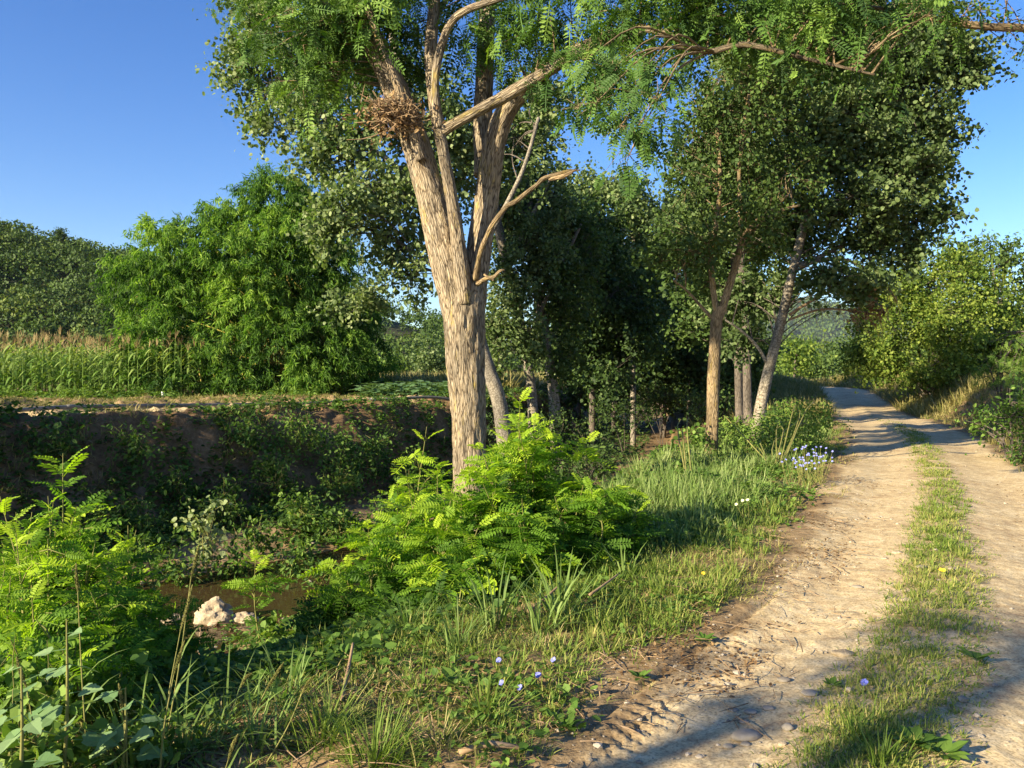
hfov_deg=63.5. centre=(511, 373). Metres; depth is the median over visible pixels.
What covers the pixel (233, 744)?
foxtail grass
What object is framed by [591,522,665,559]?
locust sapling
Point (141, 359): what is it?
maize plant
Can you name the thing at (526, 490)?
locust sapling
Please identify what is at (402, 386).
crop plant
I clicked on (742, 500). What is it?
white flower
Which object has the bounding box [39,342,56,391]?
maize plant
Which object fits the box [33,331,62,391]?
maize plant
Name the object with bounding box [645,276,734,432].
alder tree
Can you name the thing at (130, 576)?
locust sapling
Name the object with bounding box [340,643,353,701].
fallen stick
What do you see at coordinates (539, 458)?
locust sapling
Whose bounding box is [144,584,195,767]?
foxtail grass
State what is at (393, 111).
twig tangle
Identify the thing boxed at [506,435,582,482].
dogwood bush
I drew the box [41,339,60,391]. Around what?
maize plant
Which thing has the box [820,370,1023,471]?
bank grass
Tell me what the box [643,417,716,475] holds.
elder shrub
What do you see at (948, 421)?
edge grass
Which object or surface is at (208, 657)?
creeping undergrowth
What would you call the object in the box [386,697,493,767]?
reed tuft
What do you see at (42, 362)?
maize plant
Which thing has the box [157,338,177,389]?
maize plant
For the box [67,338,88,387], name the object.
maize plant
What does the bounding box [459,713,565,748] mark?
reed tuft
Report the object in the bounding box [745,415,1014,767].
median grass
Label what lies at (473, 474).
locust sapling
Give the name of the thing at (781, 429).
mugwort shrub
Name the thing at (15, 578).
locust sapling
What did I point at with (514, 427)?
dogwood bush
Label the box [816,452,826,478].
chicory plant
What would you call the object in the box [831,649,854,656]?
road stone
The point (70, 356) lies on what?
maize plant
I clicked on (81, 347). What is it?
maize plant
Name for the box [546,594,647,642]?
reed tuft
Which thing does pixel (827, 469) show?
chicory plant
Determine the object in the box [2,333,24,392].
maize plant
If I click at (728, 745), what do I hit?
road stone
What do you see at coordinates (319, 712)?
reed tuft
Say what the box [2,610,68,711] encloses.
locust sapling
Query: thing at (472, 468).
locust sapling
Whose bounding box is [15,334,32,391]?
maize plant
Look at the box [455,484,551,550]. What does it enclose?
locust sapling
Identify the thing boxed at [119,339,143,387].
maize plant
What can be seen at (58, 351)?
maize plant
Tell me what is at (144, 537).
bramble bush
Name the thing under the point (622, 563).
reed tuft
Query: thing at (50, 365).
maize plant
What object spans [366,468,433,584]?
locust sapling
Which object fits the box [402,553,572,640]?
reed tuft
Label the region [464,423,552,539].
locust sapling
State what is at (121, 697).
foxtail grass
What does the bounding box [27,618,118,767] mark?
goosefoot weed
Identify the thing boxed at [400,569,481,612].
locust sapling
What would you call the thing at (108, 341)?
maize plant
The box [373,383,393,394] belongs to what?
crop plant
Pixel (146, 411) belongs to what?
bank
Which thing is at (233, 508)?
bramble bush
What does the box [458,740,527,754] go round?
fallen stick
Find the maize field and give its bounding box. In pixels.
[0,340,279,390]
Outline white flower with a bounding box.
[735,499,748,524]
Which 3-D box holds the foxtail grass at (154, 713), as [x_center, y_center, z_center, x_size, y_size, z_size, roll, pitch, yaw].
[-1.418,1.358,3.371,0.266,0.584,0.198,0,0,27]
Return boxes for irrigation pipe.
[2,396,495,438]
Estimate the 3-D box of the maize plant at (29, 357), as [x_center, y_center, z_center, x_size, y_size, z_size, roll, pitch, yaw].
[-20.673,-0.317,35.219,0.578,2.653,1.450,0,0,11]
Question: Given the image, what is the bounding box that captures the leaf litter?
[39,473,1023,767]
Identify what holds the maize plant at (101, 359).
on the ground at (614, 737)
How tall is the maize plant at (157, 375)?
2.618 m
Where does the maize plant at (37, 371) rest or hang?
on the ground at (614, 737)
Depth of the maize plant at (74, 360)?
36.90 m
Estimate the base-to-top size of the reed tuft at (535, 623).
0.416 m
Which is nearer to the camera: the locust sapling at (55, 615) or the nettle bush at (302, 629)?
the locust sapling at (55, 615)
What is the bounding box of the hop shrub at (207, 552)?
[170,495,250,578]
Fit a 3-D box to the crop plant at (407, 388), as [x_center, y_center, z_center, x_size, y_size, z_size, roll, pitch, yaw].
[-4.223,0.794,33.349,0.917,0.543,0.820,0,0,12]
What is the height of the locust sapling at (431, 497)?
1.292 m
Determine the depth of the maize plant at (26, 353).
35.78 m
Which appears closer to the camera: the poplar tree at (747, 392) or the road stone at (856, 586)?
the road stone at (856, 586)
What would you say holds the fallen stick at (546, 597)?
on the dry verge grass at (757, 569)
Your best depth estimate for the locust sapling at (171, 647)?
5.21 m
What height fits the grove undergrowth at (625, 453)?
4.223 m
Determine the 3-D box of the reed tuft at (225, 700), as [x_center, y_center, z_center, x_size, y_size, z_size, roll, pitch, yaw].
[-1.387,1.532,3.866,0.736,0.433,0.810,0,0,-8]
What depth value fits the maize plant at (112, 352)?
36.03 m
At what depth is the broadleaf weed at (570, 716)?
3.73 m
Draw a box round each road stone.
[695,754,703,758]
[723,743,732,748]
[728,707,738,711]
[730,728,761,741]
[738,719,749,723]
[740,741,750,746]
[743,708,757,714]
[762,705,774,710]
[777,676,790,682]
[778,741,786,746]
[781,723,793,730]
[801,689,818,696]
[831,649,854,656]
[852,585,862,587]
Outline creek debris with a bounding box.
[199,616,288,652]
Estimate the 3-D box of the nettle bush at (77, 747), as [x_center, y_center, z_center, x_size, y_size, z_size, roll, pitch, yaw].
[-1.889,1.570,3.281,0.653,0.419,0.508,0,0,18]
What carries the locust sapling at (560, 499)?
on the ground at (614, 737)
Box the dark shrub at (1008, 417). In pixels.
[949,362,1023,465]
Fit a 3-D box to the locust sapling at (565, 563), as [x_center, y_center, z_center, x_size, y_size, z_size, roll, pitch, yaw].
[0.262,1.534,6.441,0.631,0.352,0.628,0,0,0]
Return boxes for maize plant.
[0,337,12,385]
[0,337,23,389]
[0,341,29,391]
[0,352,4,386]
[1,343,20,386]
[1,347,18,396]
[2,332,14,387]
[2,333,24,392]
[3,333,23,387]
[6,334,32,388]
[7,328,37,389]
[10,330,34,391]
[11,338,30,390]
[14,337,41,390]
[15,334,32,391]
[15,336,45,385]
[16,342,35,391]
[17,334,48,390]
[19,340,43,390]
[25,327,61,391]
[25,337,56,391]
[28,332,46,390]
[29,340,54,386]
[30,333,58,385]
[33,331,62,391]
[34,334,60,392]
[38,345,57,390]
[39,331,63,384]
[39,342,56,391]
[41,335,66,385]
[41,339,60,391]
[44,327,76,391]
[46,336,77,390]
[48,337,72,385]
[51,341,65,390]
[52,331,84,389]
[52,340,68,387]
[53,342,67,388]
[54,340,81,389]
[61,338,85,389]
[61,343,87,388]
[63,341,87,389]
[64,331,87,385]
[64,339,81,387]
[66,337,101,388]
[67,328,102,389]
[67,335,100,386]
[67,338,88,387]
[72,335,88,388]
[73,330,86,381]
[77,336,103,389]
[77,338,102,388]
[78,338,95,389]
[80,340,106,389]
[81,334,111,391]
[81,336,105,384]
[87,336,115,384]
[88,336,118,392]
[88,342,105,391]
[90,339,115,387]
[92,339,116,389]
[95,334,122,393]
[95,343,118,388]
[105,337,119,389]
[106,330,129,388]
[107,343,134,393]
[109,334,131,385]
[112,335,138,391]
[117,344,131,391]
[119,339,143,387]
[121,341,154,394]
[124,331,161,389]
[127,342,145,388]
[131,340,161,388]
[139,340,167,389]
[142,339,170,387]
[152,345,180,389]
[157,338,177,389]
[159,338,171,375]
[162,328,182,392]
[163,337,195,396]
[164,335,180,379]
[179,340,203,391]
[182,336,198,393]
[182,343,198,395]
[186,343,215,394]
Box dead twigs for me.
[28,468,901,767]
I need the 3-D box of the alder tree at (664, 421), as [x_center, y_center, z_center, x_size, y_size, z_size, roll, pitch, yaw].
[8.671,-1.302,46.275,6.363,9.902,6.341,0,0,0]
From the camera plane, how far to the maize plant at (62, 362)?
36.63 m
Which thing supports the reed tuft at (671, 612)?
on the ground at (614, 737)
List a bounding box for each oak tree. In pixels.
[790,347,840,378]
[821,352,864,378]
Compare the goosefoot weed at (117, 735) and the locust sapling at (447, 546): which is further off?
the locust sapling at (447, 546)
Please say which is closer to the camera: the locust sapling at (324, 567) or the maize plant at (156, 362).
the locust sapling at (324, 567)
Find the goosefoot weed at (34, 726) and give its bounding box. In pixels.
[0,666,62,767]
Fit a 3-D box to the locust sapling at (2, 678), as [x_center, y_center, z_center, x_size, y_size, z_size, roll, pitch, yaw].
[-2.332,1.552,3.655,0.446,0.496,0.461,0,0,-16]
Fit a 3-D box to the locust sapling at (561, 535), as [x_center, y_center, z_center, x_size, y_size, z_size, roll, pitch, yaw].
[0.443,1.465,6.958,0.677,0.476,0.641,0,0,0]
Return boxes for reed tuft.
[53,671,239,767]
[88,655,255,767]
[127,644,288,732]
[182,661,333,767]
[220,638,354,732]
[235,676,391,767]
[262,668,386,752]
[298,686,453,767]
[332,593,451,639]
[351,646,477,714]
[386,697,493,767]
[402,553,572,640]
[402,599,524,662]
[434,672,550,731]
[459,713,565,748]
[480,542,625,624]
[490,573,593,652]
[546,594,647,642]
[594,543,664,579]
[637,594,713,625]
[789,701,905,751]
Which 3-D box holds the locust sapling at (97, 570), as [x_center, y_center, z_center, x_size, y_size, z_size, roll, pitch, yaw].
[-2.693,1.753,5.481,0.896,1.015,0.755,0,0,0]
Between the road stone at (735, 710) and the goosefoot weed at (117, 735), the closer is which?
the goosefoot weed at (117, 735)
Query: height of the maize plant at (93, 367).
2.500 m
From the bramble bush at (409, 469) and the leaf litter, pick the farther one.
the bramble bush at (409, 469)
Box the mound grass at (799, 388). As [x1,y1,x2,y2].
[693,361,1022,431]
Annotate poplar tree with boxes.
[192,0,590,484]
[464,154,590,454]
[504,146,629,460]
[551,151,691,447]
[631,170,761,422]
[657,0,1018,440]
[659,202,788,424]
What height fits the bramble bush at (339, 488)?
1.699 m
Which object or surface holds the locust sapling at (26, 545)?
on the ground at (614, 737)
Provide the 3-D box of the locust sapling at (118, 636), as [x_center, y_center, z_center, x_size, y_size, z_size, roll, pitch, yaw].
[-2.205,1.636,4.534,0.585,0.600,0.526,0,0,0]
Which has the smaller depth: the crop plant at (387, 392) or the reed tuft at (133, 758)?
the reed tuft at (133, 758)
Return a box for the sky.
[0,0,1023,341]
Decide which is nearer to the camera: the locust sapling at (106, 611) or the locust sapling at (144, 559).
the locust sapling at (106, 611)
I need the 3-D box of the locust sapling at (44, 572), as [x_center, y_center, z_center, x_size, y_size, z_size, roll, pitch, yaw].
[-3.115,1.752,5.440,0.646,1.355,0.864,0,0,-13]
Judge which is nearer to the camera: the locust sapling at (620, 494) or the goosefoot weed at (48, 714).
the goosefoot weed at (48, 714)
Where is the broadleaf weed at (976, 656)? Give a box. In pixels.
[954,646,994,660]
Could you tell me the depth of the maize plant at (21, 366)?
37.23 m
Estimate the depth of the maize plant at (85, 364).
38.12 m
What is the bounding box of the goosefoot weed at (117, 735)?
[88,688,168,767]
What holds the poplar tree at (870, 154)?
on the ground at (614, 737)
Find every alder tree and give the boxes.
[528,291,607,419]
[546,171,676,446]
[566,307,670,434]
[636,390,682,427]
[644,279,707,437]
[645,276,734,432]
[698,264,777,409]
[728,319,790,378]
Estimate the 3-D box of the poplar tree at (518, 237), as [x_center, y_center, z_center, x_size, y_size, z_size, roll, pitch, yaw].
[0.505,-3.542,30.432,4.803,13.831,5.685,0,0,0]
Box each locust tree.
[205,0,986,533]
[622,20,850,453]
[801,0,1023,81]
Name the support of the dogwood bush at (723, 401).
on the ground at (614, 737)
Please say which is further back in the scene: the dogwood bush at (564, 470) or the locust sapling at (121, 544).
the dogwood bush at (564, 470)
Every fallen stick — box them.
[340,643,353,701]
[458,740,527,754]
[527,583,561,612]
[588,572,619,595]
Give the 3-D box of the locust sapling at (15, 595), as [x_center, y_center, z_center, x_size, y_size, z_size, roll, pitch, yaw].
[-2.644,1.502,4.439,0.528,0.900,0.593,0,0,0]
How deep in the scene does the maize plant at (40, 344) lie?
38.06 m
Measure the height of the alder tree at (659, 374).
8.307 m
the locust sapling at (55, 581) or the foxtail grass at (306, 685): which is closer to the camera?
the foxtail grass at (306, 685)
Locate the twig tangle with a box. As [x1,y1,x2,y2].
[335,83,445,151]
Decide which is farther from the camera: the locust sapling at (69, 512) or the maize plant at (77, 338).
the maize plant at (77, 338)
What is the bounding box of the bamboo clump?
[88,161,404,396]
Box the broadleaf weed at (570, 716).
[550,711,579,730]
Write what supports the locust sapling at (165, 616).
on the ground at (614, 737)
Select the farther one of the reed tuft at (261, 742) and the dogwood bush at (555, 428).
the dogwood bush at (555, 428)
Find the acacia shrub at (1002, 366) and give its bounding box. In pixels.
[963,290,1023,429]
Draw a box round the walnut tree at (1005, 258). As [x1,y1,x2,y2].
[932,222,1023,327]
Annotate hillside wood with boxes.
[0,219,350,377]
[217,292,554,373]
[758,296,960,353]
[762,329,948,375]
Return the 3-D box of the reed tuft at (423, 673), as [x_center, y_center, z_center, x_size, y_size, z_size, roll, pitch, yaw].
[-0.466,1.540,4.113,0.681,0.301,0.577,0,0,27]
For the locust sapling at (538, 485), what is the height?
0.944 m
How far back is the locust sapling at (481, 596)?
5.98 m
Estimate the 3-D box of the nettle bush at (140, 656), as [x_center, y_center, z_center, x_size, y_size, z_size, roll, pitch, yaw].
[-1.979,1.564,4.059,1.004,0.492,0.434,0,0,26]
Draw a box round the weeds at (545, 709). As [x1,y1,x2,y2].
[61,445,849,767]
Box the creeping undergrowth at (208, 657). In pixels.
[0,427,823,754]
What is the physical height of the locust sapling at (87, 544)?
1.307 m
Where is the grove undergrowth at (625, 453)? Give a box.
[450,382,809,497]
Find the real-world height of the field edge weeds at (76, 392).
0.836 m
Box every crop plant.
[347,383,371,393]
[365,387,384,396]
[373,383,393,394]
[375,384,395,394]
[377,387,397,397]
[378,383,400,395]
[393,385,412,394]
[395,381,416,392]
[399,386,416,395]
[408,382,429,395]
[409,380,430,393]
[421,383,441,394]
[433,385,448,395]
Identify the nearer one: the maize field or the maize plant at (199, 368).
the maize plant at (199, 368)
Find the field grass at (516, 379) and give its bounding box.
[306,366,570,391]
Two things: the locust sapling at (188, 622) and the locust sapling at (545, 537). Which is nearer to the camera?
the locust sapling at (188, 622)
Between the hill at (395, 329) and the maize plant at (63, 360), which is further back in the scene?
the hill at (395, 329)
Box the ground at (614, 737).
[0,377,1023,767]
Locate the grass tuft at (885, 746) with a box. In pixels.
[811,709,950,767]
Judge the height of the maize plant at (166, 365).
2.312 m
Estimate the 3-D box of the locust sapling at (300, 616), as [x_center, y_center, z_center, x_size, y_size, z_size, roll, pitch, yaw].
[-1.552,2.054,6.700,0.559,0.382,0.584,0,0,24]
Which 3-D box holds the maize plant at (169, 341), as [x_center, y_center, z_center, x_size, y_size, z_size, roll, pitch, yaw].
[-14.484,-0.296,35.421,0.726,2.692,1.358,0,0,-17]
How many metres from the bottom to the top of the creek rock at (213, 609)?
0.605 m
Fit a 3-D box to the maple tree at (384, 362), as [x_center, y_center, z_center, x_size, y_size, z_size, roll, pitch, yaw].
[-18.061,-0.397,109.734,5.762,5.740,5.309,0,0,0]
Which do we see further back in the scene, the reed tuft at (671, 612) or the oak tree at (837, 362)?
the oak tree at (837, 362)
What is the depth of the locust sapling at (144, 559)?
5.96 m
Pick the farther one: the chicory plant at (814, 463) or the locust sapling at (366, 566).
the chicory plant at (814, 463)
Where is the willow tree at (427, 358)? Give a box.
[405,329,446,374]
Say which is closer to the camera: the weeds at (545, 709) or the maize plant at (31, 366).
the weeds at (545, 709)
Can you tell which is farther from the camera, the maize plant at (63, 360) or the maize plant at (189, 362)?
the maize plant at (189, 362)
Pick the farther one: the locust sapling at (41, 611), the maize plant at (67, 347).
the maize plant at (67, 347)
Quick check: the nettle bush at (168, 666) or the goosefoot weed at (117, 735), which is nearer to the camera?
the goosefoot weed at (117, 735)
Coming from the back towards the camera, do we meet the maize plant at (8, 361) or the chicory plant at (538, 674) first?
the maize plant at (8, 361)
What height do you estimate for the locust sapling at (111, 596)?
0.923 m
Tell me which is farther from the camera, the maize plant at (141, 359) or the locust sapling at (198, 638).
the maize plant at (141, 359)
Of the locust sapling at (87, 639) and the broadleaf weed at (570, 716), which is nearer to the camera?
the broadleaf weed at (570, 716)
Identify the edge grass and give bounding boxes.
[0,391,447,412]
[901,386,1023,461]
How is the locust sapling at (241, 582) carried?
on the ground at (614, 737)
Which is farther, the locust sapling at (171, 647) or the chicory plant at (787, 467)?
the chicory plant at (787, 467)
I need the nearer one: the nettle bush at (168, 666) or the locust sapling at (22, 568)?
the nettle bush at (168, 666)
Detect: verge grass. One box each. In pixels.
[27,453,866,767]
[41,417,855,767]
[474,413,846,572]
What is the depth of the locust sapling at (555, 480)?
7.55 m
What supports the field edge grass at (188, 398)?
on the ground at (614, 737)
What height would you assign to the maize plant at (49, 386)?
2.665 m
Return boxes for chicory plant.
[499,679,521,690]
[534,672,541,688]
[779,449,794,484]
[794,453,812,490]
[794,461,802,484]
[795,445,806,480]
[798,457,806,485]
[805,462,819,483]
[809,446,826,481]
[813,446,832,485]
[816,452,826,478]
[818,455,832,481]
[860,678,867,691]
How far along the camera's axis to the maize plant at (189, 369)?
34.66 m
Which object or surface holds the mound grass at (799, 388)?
on the ground at (614, 737)
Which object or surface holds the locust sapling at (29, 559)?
on the ground at (614, 737)
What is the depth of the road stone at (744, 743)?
3.57 m
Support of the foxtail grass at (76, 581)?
on the ground at (614, 737)
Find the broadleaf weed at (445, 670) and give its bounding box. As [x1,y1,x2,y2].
[440,666,475,690]
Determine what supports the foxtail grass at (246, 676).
on the ground at (614, 737)
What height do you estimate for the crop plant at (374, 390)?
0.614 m
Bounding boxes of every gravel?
[140,475,615,646]
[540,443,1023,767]
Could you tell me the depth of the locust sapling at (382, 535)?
7.47 m
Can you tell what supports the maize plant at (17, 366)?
on the ground at (614, 737)
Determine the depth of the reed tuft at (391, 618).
5.37 m
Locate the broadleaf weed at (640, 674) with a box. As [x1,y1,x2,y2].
[628,670,651,680]
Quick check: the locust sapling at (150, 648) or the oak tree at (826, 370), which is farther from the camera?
the oak tree at (826, 370)
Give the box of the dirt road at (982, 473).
[569,387,1023,767]
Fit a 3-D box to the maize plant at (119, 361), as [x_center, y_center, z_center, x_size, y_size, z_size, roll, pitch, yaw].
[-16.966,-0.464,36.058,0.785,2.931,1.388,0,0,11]
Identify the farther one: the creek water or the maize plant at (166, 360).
the maize plant at (166, 360)
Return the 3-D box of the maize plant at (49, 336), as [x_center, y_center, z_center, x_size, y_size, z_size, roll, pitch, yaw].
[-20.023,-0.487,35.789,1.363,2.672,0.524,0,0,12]
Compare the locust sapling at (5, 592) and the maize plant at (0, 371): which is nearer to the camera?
the locust sapling at (5, 592)
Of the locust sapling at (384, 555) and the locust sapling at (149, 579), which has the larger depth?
the locust sapling at (384, 555)
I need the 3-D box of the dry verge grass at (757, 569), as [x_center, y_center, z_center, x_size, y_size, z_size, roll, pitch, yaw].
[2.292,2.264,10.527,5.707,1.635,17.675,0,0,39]
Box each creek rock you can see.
[193,596,233,625]
[232,611,258,622]
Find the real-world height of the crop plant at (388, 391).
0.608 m
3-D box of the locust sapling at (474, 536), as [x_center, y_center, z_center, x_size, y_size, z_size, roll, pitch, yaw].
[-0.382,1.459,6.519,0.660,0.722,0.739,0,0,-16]
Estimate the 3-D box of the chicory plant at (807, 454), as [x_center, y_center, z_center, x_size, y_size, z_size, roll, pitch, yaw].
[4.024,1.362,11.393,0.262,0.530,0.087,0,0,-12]
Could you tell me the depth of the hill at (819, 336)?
3622.53 m
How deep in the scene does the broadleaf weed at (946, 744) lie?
3.41 m
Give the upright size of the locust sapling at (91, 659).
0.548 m
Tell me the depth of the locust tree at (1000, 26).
9.59 m
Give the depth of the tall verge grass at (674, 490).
10.64 m
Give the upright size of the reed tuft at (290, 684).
0.389 m
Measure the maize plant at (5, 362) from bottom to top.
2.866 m
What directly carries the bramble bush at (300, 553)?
on the ground at (614, 737)
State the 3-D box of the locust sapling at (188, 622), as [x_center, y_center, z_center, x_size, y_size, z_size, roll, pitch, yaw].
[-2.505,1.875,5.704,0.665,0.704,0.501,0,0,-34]
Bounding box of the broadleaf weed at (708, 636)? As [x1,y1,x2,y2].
[694,631,716,641]
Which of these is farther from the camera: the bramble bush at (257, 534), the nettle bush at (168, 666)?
the bramble bush at (257, 534)
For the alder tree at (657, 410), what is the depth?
51.89 m
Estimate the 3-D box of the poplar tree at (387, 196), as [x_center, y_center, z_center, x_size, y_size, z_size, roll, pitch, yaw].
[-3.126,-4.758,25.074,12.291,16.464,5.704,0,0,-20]
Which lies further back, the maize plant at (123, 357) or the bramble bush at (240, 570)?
the maize plant at (123, 357)
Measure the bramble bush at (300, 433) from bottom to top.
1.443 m
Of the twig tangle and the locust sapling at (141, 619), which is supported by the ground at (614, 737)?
the locust sapling at (141, 619)
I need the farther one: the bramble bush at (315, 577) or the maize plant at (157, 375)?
the maize plant at (157, 375)
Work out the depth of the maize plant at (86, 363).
35.96 m
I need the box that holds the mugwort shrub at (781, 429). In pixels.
[718,394,860,466]
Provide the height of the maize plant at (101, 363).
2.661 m
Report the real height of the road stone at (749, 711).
0.027 m
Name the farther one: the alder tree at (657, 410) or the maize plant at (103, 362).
the alder tree at (657, 410)
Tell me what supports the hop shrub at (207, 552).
on the ground at (614, 737)
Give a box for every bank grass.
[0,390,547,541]
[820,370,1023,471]
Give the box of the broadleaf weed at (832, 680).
[822,676,842,685]
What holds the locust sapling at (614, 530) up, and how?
on the ground at (614, 737)
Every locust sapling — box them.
[0,496,106,634]
[0,509,55,609]
[0,512,64,586]
[0,519,80,656]
[0,528,63,597]
[0,540,75,592]
[0,546,54,600]
[0,550,88,647]
[0,561,32,622]
[0,566,85,649]
[0,575,80,648]
[0,578,85,715]
[0,595,89,711]
[0,624,104,726]
[0,629,97,742]
[0,669,33,755]
[1,575,60,653]
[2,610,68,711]
[3,616,142,723]
[4,501,125,611]
[4,526,105,610]
[5,548,85,630]
[10,492,119,588]
[12,536,70,599]
[19,446,134,617]
[19,637,137,740]
[31,557,139,644]
[35,507,157,620]
[38,531,104,600]
[41,528,147,618]
[43,534,140,606]
[49,551,145,612]
[56,614,163,691]
[59,592,159,677]
[66,578,161,652]
[68,594,156,647]
[73,564,167,650]
[77,529,156,610]
[77,625,165,713]
[99,582,129,646]
[104,625,170,682]
[112,540,193,647]
[115,562,204,653]
[117,602,193,642]
[118,589,216,654]
[139,619,188,658]
[145,627,193,659]
[147,581,215,656]
[148,634,191,663]
[220,548,294,646]
[272,602,335,637]
[294,591,360,634]
[296,574,382,627]
[298,555,380,610]
[329,520,401,593]
[329,566,405,609]
[331,558,405,616]
[343,480,422,577]
[346,521,422,604]
[347,582,417,620]
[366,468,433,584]
[372,492,450,594]
[376,427,452,558]
[376,535,434,593]
[386,461,465,551]
[396,554,470,611]
[399,480,500,592]
[399,521,477,590]
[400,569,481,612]
[408,464,507,552]
[414,577,476,609]
[416,513,505,583]
[423,493,511,554]
[426,547,503,581]
[429,589,502,613]
[432,442,546,545]
[433,521,510,581]
[433,558,515,606]
[441,472,529,529]
[454,387,571,513]
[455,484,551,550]
[459,545,528,584]
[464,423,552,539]
[471,414,559,536]
[475,422,562,539]
[477,457,544,543]
[486,498,568,572]
[486,541,567,591]
[488,512,565,576]
[500,449,570,526]
[501,465,576,535]
[506,412,597,522]
[513,544,582,587]
[525,486,606,568]
[526,448,591,536]
[531,520,599,571]
[535,472,610,550]
[544,431,627,532]
[553,505,622,545]
[557,546,633,575]
[560,476,632,560]
[579,475,647,533]
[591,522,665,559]
[602,500,673,548]
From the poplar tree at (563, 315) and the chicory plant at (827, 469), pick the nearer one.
the chicory plant at (827, 469)
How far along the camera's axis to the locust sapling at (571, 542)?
6.85 m
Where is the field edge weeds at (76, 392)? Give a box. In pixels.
[0,384,322,399]
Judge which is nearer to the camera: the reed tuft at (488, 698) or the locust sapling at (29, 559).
the reed tuft at (488, 698)
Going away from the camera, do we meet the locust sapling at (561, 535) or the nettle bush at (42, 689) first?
the nettle bush at (42, 689)
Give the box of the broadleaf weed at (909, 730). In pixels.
[885,725,939,751]
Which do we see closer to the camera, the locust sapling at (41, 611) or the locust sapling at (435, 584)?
the locust sapling at (41, 611)
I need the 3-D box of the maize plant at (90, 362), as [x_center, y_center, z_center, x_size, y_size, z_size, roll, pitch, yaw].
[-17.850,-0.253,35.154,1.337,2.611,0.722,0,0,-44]
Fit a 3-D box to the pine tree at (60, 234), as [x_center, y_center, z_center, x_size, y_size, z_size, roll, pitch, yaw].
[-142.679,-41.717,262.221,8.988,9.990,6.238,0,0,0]
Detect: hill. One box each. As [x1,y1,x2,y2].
[0,250,542,372]
[756,312,990,345]
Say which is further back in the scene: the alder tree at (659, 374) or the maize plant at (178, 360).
the alder tree at (659, 374)
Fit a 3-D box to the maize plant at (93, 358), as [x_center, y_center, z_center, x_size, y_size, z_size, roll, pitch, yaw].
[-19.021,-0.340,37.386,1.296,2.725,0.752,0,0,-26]
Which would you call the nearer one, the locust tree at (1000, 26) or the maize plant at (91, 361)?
the locust tree at (1000, 26)
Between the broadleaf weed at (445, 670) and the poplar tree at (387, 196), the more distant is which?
the poplar tree at (387, 196)
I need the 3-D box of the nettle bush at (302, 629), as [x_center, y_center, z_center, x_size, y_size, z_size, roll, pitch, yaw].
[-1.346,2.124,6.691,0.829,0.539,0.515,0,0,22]
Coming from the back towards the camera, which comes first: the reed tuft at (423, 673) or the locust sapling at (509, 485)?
the locust sapling at (509, 485)
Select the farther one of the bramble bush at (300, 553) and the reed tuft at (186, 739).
the bramble bush at (300, 553)
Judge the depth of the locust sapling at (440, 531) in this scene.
6.69 m
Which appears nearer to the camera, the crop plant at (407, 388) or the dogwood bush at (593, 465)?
the dogwood bush at (593, 465)
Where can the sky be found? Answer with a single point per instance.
(106, 120)
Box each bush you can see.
[0,625,94,755]
[0,689,83,767]
[16,409,111,479]
[24,715,117,767]
[34,477,147,539]
[48,639,171,735]
[88,699,195,767]
[94,416,175,476]
[102,519,173,586]
[105,478,178,535]
[130,444,205,505]
[131,647,222,697]
[142,526,213,587]
[178,460,258,530]
[200,532,265,579]
[216,504,285,560]
[218,439,305,510]
[220,401,281,458]
[243,606,313,645]
[260,485,350,543]
[261,525,339,580]
[264,403,329,453]
[282,550,342,590]
[297,605,357,631]
[303,495,385,553]
[304,421,386,491]
[305,450,378,505]
[335,426,404,489]
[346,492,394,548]
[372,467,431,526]
[381,442,440,494]
[486,399,555,452]
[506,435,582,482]
[523,399,617,467]
[561,431,622,488]
[581,393,669,452]
[621,375,698,443]
[673,374,734,431]
[774,325,837,381]
[830,232,1023,401]
[913,283,1023,396]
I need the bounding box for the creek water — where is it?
[108,500,573,653]
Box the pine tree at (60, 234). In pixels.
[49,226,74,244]
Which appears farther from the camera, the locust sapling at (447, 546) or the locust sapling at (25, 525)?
the locust sapling at (447, 546)
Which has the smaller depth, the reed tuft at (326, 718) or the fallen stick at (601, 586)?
the reed tuft at (326, 718)
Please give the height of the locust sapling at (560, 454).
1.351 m
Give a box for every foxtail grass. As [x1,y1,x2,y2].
[5,656,69,756]
[57,563,125,750]
[80,684,173,767]
[123,640,184,767]
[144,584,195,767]
[154,545,199,739]
[207,734,268,767]
[211,673,260,750]
[224,674,315,762]
[229,662,283,761]
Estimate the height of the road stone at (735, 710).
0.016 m
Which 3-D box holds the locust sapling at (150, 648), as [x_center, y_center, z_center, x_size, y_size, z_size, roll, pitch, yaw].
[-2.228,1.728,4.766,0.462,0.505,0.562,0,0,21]
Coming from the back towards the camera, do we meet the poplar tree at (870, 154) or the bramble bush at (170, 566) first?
the poplar tree at (870, 154)
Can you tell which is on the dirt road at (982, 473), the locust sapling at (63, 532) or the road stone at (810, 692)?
the road stone at (810, 692)
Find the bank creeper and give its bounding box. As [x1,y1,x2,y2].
[0,386,600,568]
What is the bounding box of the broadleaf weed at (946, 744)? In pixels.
[919,734,970,760]
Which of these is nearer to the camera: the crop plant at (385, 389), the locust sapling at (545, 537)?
the locust sapling at (545, 537)

